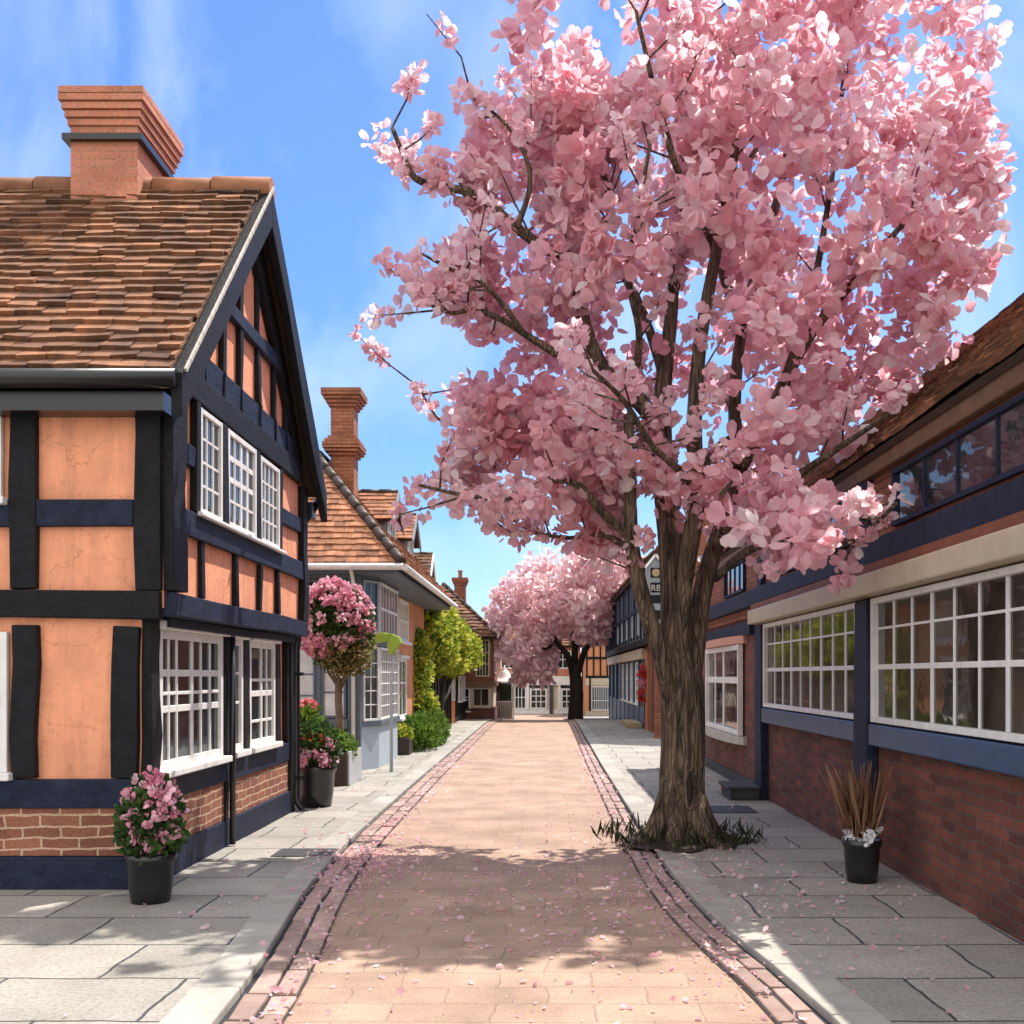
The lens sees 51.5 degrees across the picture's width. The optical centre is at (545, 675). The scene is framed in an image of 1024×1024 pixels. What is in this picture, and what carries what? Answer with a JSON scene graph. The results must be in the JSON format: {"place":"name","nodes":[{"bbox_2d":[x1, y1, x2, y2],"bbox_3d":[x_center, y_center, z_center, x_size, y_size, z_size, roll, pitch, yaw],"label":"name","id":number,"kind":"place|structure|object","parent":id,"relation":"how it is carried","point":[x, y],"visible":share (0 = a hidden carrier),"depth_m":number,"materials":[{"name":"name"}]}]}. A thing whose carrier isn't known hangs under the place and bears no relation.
{"place":"outdoors","nodes":[
{"label":"outdoors","id":0,"kind":"place"},
{"bbox_2d":[0,719,484,1023],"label":"sidewalk","id":1,"kind":"structure","parent":0,"point":[93,956],"depth_m":8.11,"materials":[{"name":"grey stone"}]},
{"bbox_2d":[112,765,191,904],"bbox_3d":[-3.407,1.353,9.114,0.657,1.174,0.666,0,0,0],"label":"flower pot","id":2,"kind":"object","parent":1,"relation":"on","point":[149,858],"visible":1,"depth_m":8.96,"materials":[{"name":"black metal"}]},
{"bbox_2d":[271,848,338,856],"bbox_3d":[-2.625,1.932,11.600,0.650,0.008,0.500,0,0,0],"label":"drain cover","id":3,"kind":"object","parent":1,"relation":"on","point":[291,852],"visible":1,"depth_m":11.56,"materials":[{"name":"metal"}]},
{"bbox_2d":[300,717,344,807],"bbox_3d":[-3.433,1.272,15.728,0.893,1.335,0.869,0,0,0],"label":"flower pot","id":4,"kind":"object","parent":1,"relation":"on","point":[318,766],"visible":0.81,"depth_m":15.53,"materials":[{"name":"black metal"}]},
{"bbox_2d":[315,728,361,785],"bbox_3d":[-3.871,1.443,19.242,0.989,0.995,1.357,0,0,0],"label":"planter box","id":5,"kind":"object","parent":1,"relation":"on","point":[348,771],"visible":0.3,"depth_m":18.86,"materials":[{"name":"white concrete"}]},
{"bbox_2d":[301,575,377,733],"bbox_3d":[-3.784,-0.200,19.196,1.519,3.206,1.477,0,0,0],"label":"rose tree","id":6,"kind":"object","parent":5,"relation":"on","point":[342,630],"visible":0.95,"depth_m":18.83,"materials":[{"name":"pink plant"}]},
{"bbox_2d":[372,632,401,771],"bbox_3d":[-3.255,0.531,21.310,0.730,2.818,0.250,0,0,0],"label":"leaf lamp","id":7,"kind":"object","parent":1,"relation":"on","point":[394,643],"visible":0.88,"depth_m":21.37,"materials":[{"name":"metal"}]},
{"bbox_2d":[398,722,413,754],"bbox_3d":[-3.631,1.539,26.302,0.781,0.802,0.836,0,0,0],"label":"planter box","id":8,"kind":"object","parent":1,"relation":"on","point":[405,742],"visible":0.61,"depth_m":26.03,"materials":[{"name":"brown wood"}]},
{"bbox_2d":[412,626,439,713],"bbox_3d":[-3.849,0.252,31.232,1.477,3.522,2.202,0,0,0],"label":"climbing shrub","id":9,"kind":"object","parent":1,"relation":"on","point":[424,673],"visible":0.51,"depth_m":30.71,"materials":[{"name":"green plant"}]},
{"bbox_2d":[400,703,451,751],"bbox_3d":[-3.343,1.492,29.526,1.390,1.433,5.570,0,0,0],"label":"grass bush","id":10,"kind":"object","parent":1,"relation":"on","point":[430,731],"visible":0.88,"depth_m":27.69,"materials":[{"name":"green plant"}]},
{"bbox_2d":[424,606,484,711],"bbox_3d":[-3.617,-0.349,39.510,1.911,4.733,13.375,0,0,4],"label":"climbing tree","id":11,"kind":"object","parent":1,"relation":"on","point":[456,642],"visible":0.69,"depth_m":36.32,"materials":[{"name":"green plant"}]},
{"bbox_2d":[300,698,326,724],"bbox_3d":[-4.013,0.788,17.413,0.729,0.859,0.741,0,0,22],"label":"flowering plant","id":12,"kind":"object","parent":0,"point":[310,708],"visible":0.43,"depth_m":17.27,"materials":[{"name":"green plant"}]},
{"bbox_2d":[0,0,1023,676],"label":"sky","id":13,"kind":"structure","parent":0,"point":[284,91],"materials":[{"name":"blue"}]},
{"bbox_2d":[284,714,775,1023],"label":"road","id":14,"kind":"structure","parent":0,"point":[526,768],"depth_m":8.52,"materials":[{"name":"brick"}]},
{"bbox_2d":[219,714,512,1023],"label":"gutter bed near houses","id":15,"kind":"object","parent":14,"relation":"on","point":[226,1017],"visible":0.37,"depth_m":7.87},
{"bbox_2d":[223,719,504,1023],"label":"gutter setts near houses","id":16,"kind":"object","parent":15,"relation":"on","point":[252,1002],"visible":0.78,"depth_m":8.23,"materials":[{"name":"brick"}]},
{"bbox_2d":[496,665,514,718],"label":"white kiosk","id":17,"kind":"object","parent":14,"relation":"on","point":[504,701],"visible":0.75,"depth_m":57.10,"materials":[{"name":"paint"}]},
{"bbox_2d":[64,744,1015,1023],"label":"fallen petals","id":18,"kind":"object","parent":14,"relation":"on","point":[468,938],"visible":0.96,"depth_m":9.41,"materials":[{"name":"pink plant"}]},
{"bbox_2d":[562,714,830,1023],"bbox_3d":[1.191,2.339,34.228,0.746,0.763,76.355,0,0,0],"label":"gutter setts under tree","id":19,"kind":"object","parent":14,"relation":"on","point":[776,1010],"visible":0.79,"depth_m":8.09,"materials":[{"name":"stone"}]},
{"bbox_2d":[581,714,1023,1023],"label":"pavement under tree","id":20,"kind":"structure","parent":0,"point":[991,975],"depth_m":8.44,"materials":[{"name":"grey stone"}]},
{"bbox_2d":[481,542,645,719],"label":"cherry tree","id":21,"kind":"object","parent":20,"relation":"on","point":[542,611],"visible":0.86,"depth_m":50.43,"materials":[{"name":"pink plant"}]},
{"bbox_2d":[621,719,641,727],"bbox_3d":[3.275,1.837,40.650,0.550,0.195,3.300,0,0,0],"label":"doorstep","id":22,"kind":"object","parent":20,"relation":"on","point":[630,723],"visible":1,"depth_m":39.48,"materials":[{"name":"beige stone"}]},
{"bbox_2d":[619,834,756,851],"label":"soil","id":23,"kind":"structure","parent":20,"relation":"on","point":[687,848],"depth_m":11.86,"materials":[{"name":"brown soil"}]},
{"bbox_2d":[591,812,766,851],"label":"grass","id":24,"kind":"structure","parent":23,"relation":"on","point":[735,839],"depth_m":11.97,"materials":[{"name":"green plant"}]},
{"bbox_2d":[348,0,1017,851],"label":"cherry tree","id":25,"kind":"object","parent":23,"relation":"on","point":[572,134],"visible":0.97,"depth_m":11.70,"materials":[{"name":"pink plant"}]},
{"bbox_2d":[710,806,757,812],"bbox_3d":[2.660,1.932,15.350,0.680,0.008,0.800,0,0,0],"label":"drain cover","id":26,"kind":"object","parent":20,"relation":"on","point":[735,809],"visible":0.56,"depth_m":15.28,"materials":[{"name":"metal"}]},
{"bbox_2d":[718,781,760,799],"bbox_3d":[3.080,1.827,16.900,0.520,0.215,0.900,0,0,0],"label":"doorstep","id":27,"kind":"object","parent":20,"relation":"on","point":[739,790],"visible":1,"depth_m":16.50,"materials":[{"name":"stone"}]},
{"bbox_2d":[818,759,891,883],"bbox_3d":[2.946,1.350,10.101,0.672,1.180,0.709,0,0,20],"label":"grass pot","id":28,"kind":"object","parent":20,"relation":"on","point":[858,806],"depth_m":9.89,"materials":[{"name":"black metal"}]},
{"bbox_3d":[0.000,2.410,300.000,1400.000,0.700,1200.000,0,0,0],"label":"ground","id":29,"kind":"structure","parent":0,"visible":0},
{"bbox_2d":[0,85,326,889],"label":"timber house","id":30,"kind":"structure","parent":29,"relation":"on","point":[160,471],"depth_m":10.41,"materials":[{"name":"orange paint"}]},
{"bbox_2d":[0,416,7,504],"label":"window","id":31,"kind":"structure","parent":30,"relation":"in","point":[3,500],"depth_m":9.64,"materials":[{"name":"white paint"}]},
{"bbox_2d":[0,632,13,780],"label":"window","id":32,"kind":"structure","parent":30,"relation":"in","point":[5,775],"depth_m":9.63,"materials":[{"name":"white paint"}]},
{"bbox_2d":[159,620,232,778],"bbox_3d":[-3.625,0.225,10.950,0.170,1.490,2.080,0,0,0],"label":"window","id":33,"kind":"structure","parent":30,"relation":"in","point":[191,661],"depth_m":10.91,"materials":[{"name":"white paint"}]},
{"bbox_2d":[197,407,222,520],"bbox_3d":[-3.465,-2.150,10.905,0.070,1.060,0.710,0,0,0],"label":"window","id":34,"kind":"structure","parent":30,"relation":"in","point":[211,428],"depth_m":10.99,"materials":[{"name":"white paint"}]},
{"bbox_2d":[232,636,251,757],"bbox_3d":[-3.625,0.220,12.480,0.170,1.460,0.600,0,0,0],"label":"window","id":35,"kind":"structure","parent":30,"relation":"in","point":[240,752],"depth_m":12.65,"materials":[{"name":"white paint"}]},
{"bbox_2d":[228,428,256,536],"bbox_3d":[-3.465,-2.150,12.020,0.070,1.060,1.120,0,0,0],"label":"window","id":36,"kind":"structure","parent":30,"relation":"in","point":[242,456],"depth_m":12.10,"materials":[{"name":"white paint"}]},
{"bbox_2d":[249,638,282,753],"bbox_3d":[-3.625,0.220,13.615,0.170,1.460,1.350,0,0,0],"label":"window","id":37,"kind":"structure","parent":30,"relation":"in","point":[262,651],"depth_m":13.60,"materials":[{"name":"white paint"}]},
{"bbox_2d":[261,455,279,547],"bbox_3d":[-3.465,-2.140,13.230,0.070,1.040,0.900,0,0,0],"label":"window","id":38,"kind":"structure","parent":30,"relation":"in","point":[270,474],"depth_m":13.35,"materials":[{"name":"white paint"}]},
{"bbox_2d":[158,719,494,1023],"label":"curb","id":39,"kind":"structure","parent":29,"relation":"on","point":[213,994],"depth_m":8.16,"materials":[{"name":"stone"}]},
{"bbox_2d":[300,387,457,769],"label":"bay house","id":40,"kind":"structure","parent":29,"relation":"on","point":[356,538],"depth_m":22.62,"materials":[{"name":"paint"}]},
{"bbox_2d":[300,646,315,700],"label":"shop window","id":41,"kind":"structure","parent":40,"relation":"in","point":[308,681],"depth_m":21.57,"materials":[{"name":"white glass"}]},
{"bbox_2d":[309,579,345,621],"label":"window","id":42,"kind":"structure","parent":40,"relation":"in","point":[311,581],"depth_m":21.53,"materials":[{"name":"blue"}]},
{"bbox_2d":[321,667,345,717],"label":"shop window","id":43,"kind":"structure","parent":40,"relation":"in","point":[327,685],"depth_m":21.57,"materials":[{"name":"white glass"}]},
{"bbox_2d":[398,655,409,721],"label":"window","id":44,"kind":"structure","parent":40,"relation":"in","point":[402,659],"depth_m":27.86,"materials":[{"name":"white paint"}]},
{"bbox_2d":[398,598,411,644],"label":"window","id":45,"kind":"structure","parent":40,"relation":"in","point":[403,606],"depth_m":28.08,"materials":[{"name":"white paint"}]},
{"bbox_2d":[414,552,477,723],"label":"long house","id":46,"kind":"structure","parent":29,"relation":"on","point":[454,708],"depth_m":42.45,"materials":[{"name":"beige paint"}]},
{"bbox_2d":[451,679,454,723],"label":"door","id":47,"kind":"structure","parent":46,"relation":"in","point":[453,682],"depth_m":43.47,"materials":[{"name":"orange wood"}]},
{"bbox_2d":[457,676,463,702],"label":"window","id":48,"kind":"structure","parent":46,"relation":"in","point":[460,700],"depth_m":46.77,"materials":[{"name":"white paint"}]},
{"bbox_2d":[462,676,466,701],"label":"window","id":49,"kind":"structure","parent":46,"relation":"in","point":[463,677],"depth_m":48.88,"materials":[{"name":"white paint"}]},
{"bbox_2d":[439,570,501,718],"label":"corner house","id":50,"kind":"structure","parent":29,"relation":"on","point":[481,684],"depth_m":51.32,"materials":[{"name":"red brick"}]},
{"bbox_2d":[465,688,470,711],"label":"window","id":51,"kind":"structure","parent":50,"relation":"in","point":[467,690],"depth_m":51.31,"materials":[{"name":"white paint"}]},
{"bbox_2d":[471,688,490,707],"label":"window","id":52,"kind":"structure","parent":50,"relation":"in","point":[481,696],"depth_m":51.31,"materials":[{"name":"beige paint"}]},
{"bbox_2d":[476,640,489,676],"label":"window","id":53,"kind":"structure","parent":50,"relation":"in","point":[484,671],"depth_m":51.28,"materials":[{"name":"beige paint"}]},
{"bbox_2d":[494,646,495,673],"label":"window","id":54,"kind":"structure","parent":50,"relation":"in","point":[494,646],"depth_m":53.01,"materials":[{"name":"white paint"}]},
{"bbox_2d":[484,611,582,713],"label":"white shop","id":55,"kind":"structure","parent":29,"relation":"on","point":[552,699],"depth_m":74.92,"materials":[{"name":"beige paint"}]},
{"bbox_2d":[501,661,511,668],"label":"window","id":56,"kind":"structure","parent":55,"relation":"in","point":[502,664],"depth_m":75.28,"materials":[{"name":"white paint"}]},
{"bbox_2d":[512,686,525,708],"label":"window","id":57,"kind":"structure","parent":55,"relation":"in","point":[520,694],"depth_m":74.99,"materials":[{"name":"white paint"}]},
{"bbox_2d":[530,688,546,709],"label":"window","id":58,"kind":"structure","parent":55,"relation":"in","point":[538,698],"depth_m":74.92,"materials":[{"name":"white paint"}]},
{"bbox_2d":[557,650,570,668],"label":"window","id":59,"kind":"structure","parent":55,"relation":"in","point":[562,663],"depth_m":75.28,"materials":[{"name":"white paint"}]},
{"bbox_2d":[561,688,569,709],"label":"window","id":60,"kind":"structure","parent":55,"relation":"in","point":[565,692],"depth_m":74.92,"materials":[{"name":"white paint"}]},
{"bbox_2d":[582,611,608,715],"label":"orange house","id":61,"kind":"structure","parent":29,"relation":"on","point":[595,677],"depth_m":69.99,"materials":[{"name":"paint"}]},
{"bbox_2d":[591,686,608,709],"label":"window","id":62,"kind":"structure","parent":61,"relation":"in","point":[599,694],"depth_m":69.98,"materials":[{"name":"white paint"}]},
{"bbox_2d":[605,467,759,737],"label":"blue shop","id":63,"kind":"structure","parent":29,"relation":"on","point":[627,652],"depth_m":41.41,"materials":[{"name":"paint"}]},
{"bbox_2d":[621,623,622,642],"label":"window","id":64,"kind":"structure","parent":63,"relation":"in","point":[622,623],"depth_m":46.19,"materials":[{"name":"grey glass"}]},
{"bbox_2d":[621,596,622,618],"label":"window","id":65,"kind":"structure","parent":63,"relation":"in","point":[622,596],"depth_m":46.30,"materials":[{"name":"grey glass"}]},
{"bbox_2d":[620,664,623,700],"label":"shop window","id":66,"kind":"structure","parent":63,"relation":"in","point":[622,699],"depth_m":50.00,"materials":[{"name":"grey glass"}]},
{"bbox_2d":[624,663,627,702],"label":"shop window","id":67,"kind":"structure","parent":63,"relation":"in","point":[626,700],"depth_m":47.45,"materials":[{"name":"white paint"}]},
{"bbox_2d":[626,620,627,640],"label":"window","id":68,"kind":"structure","parent":63,"relation":"in","point":[626,620],"depth_m":43.58,"materials":[{"name":"grey glass"}]},
{"bbox_2d":[626,591,627,614],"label":"window","id":69,"kind":"structure","parent":63,"relation":"in","point":[627,591],"depth_m":43.50,"materials":[{"name":"grey glass"}]},
{"bbox_2d":[628,663,632,703],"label":"shop window","id":70,"kind":"structure","parent":63,"relation":"in","point":[631,664],"depth_m":45.44,"materials":[{"name":"white paint"}]},
{"bbox_2d":[631,616,632,637],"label":"window","id":71,"kind":"structure","parent":63,"relation":"in","point":[632,616],"depth_m":40.99,"materials":[{"name":"grey glass"}]},
{"bbox_2d":[631,587,632,610],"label":"window","id":72,"kind":"structure","parent":63,"relation":"in","point":[631,587],"depth_m":41.06,"materials":[{"name":"grey glass"}]},
{"bbox_2d":[633,662,637,705],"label":"shop window","id":73,"kind":"structure","parent":63,"relation":"in","point":[636,663],"depth_m":42.93,"materials":[{"name":"white paint"}]},
{"bbox_2d":[637,613,638,635],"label":"window","id":74,"kind":"structure","parent":63,"relation":"in","point":[637,613],"depth_m":38.34,"materials":[{"name":"grey glass"}]},
{"bbox_2d":[636,664,645,704],"bbox_3d":[3.406,0.314,37.681,0.445,1.474,0.506,0,0,-34],"label":"hanging basket","id":75,"kind":"object","parent":63,"relation":"hanging from","point":[641,681],"visible":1,"depth_m":37.63,"materials":[{"name":"red plant"}]},
{"bbox_2d":[566,713,892,1023],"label":"kerb under tree","id":76,"kind":"structure","parent":29,"relation":"on","point":[829,998],"depth_m":7.79,"materials":[{"name":"stone"}]},
{"bbox_2d":[694,293,1023,942],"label":"brick tavern","id":77,"kind":"structure","parent":29,"relation":"on","point":[903,656],"depth_m":9.77,"materials":[{"name":"blue paint"}]},
{"bbox_2d":[705,635,746,744],"bbox_3d":[3.350,0.250,20.400,0.240,1.900,4.200,0,0,0],"label":"window","id":78,"kind":"structure","parent":77,"relation":"in","point":[724,657],"depth_m":20.01,"materials":[{"name":"white paint"}]},
{"bbox_2d":[724,558,745,598],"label":"upper window","id":79,"kind":"structure","parent":77,"relation":"in","point":[735,579],"depth_m":19.04,"materials":[{"name":"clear glass"}]},
{"bbox_2d":[767,547,795,579],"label":"upper window","id":80,"kind":"structure","parent":77,"relation":"in","point":[792,568],"depth_m":14.75,"materials":[{"name":"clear glass"}]},
{"bbox_2d":[763,602,855,718],"bbox_3d":[3.420,-0.160,14.010,0.100,1.280,4.940,0,0,0],"label":"window","id":81,"kind":"structure","parent":77,"relation":"in","point":[808,659],"depth_m":13.62,"materials":[{"name":"white paint"}]},
{"bbox_2d":[830,500,854,552],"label":"upper window","id":82,"kind":"structure","parent":77,"relation":"in","point":[840,502],"depth_m":12.19,"materials":[{"name":"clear glass"}]},
{"bbox_2d":[870,563,1023,743],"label":"window","id":83,"kind":"structure","parent":77,"relation":"in","point":[946,656],"depth_m":8.88,"materials":[{"name":"white paint"}]},
{"bbox_2d":[891,391,1023,526],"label":"upper window","id":84,"kind":"structure","parent":77,"relation":"in","point":[988,451],"depth_m":8.65,"materials":[{"name":"blue glass"}]}
]}

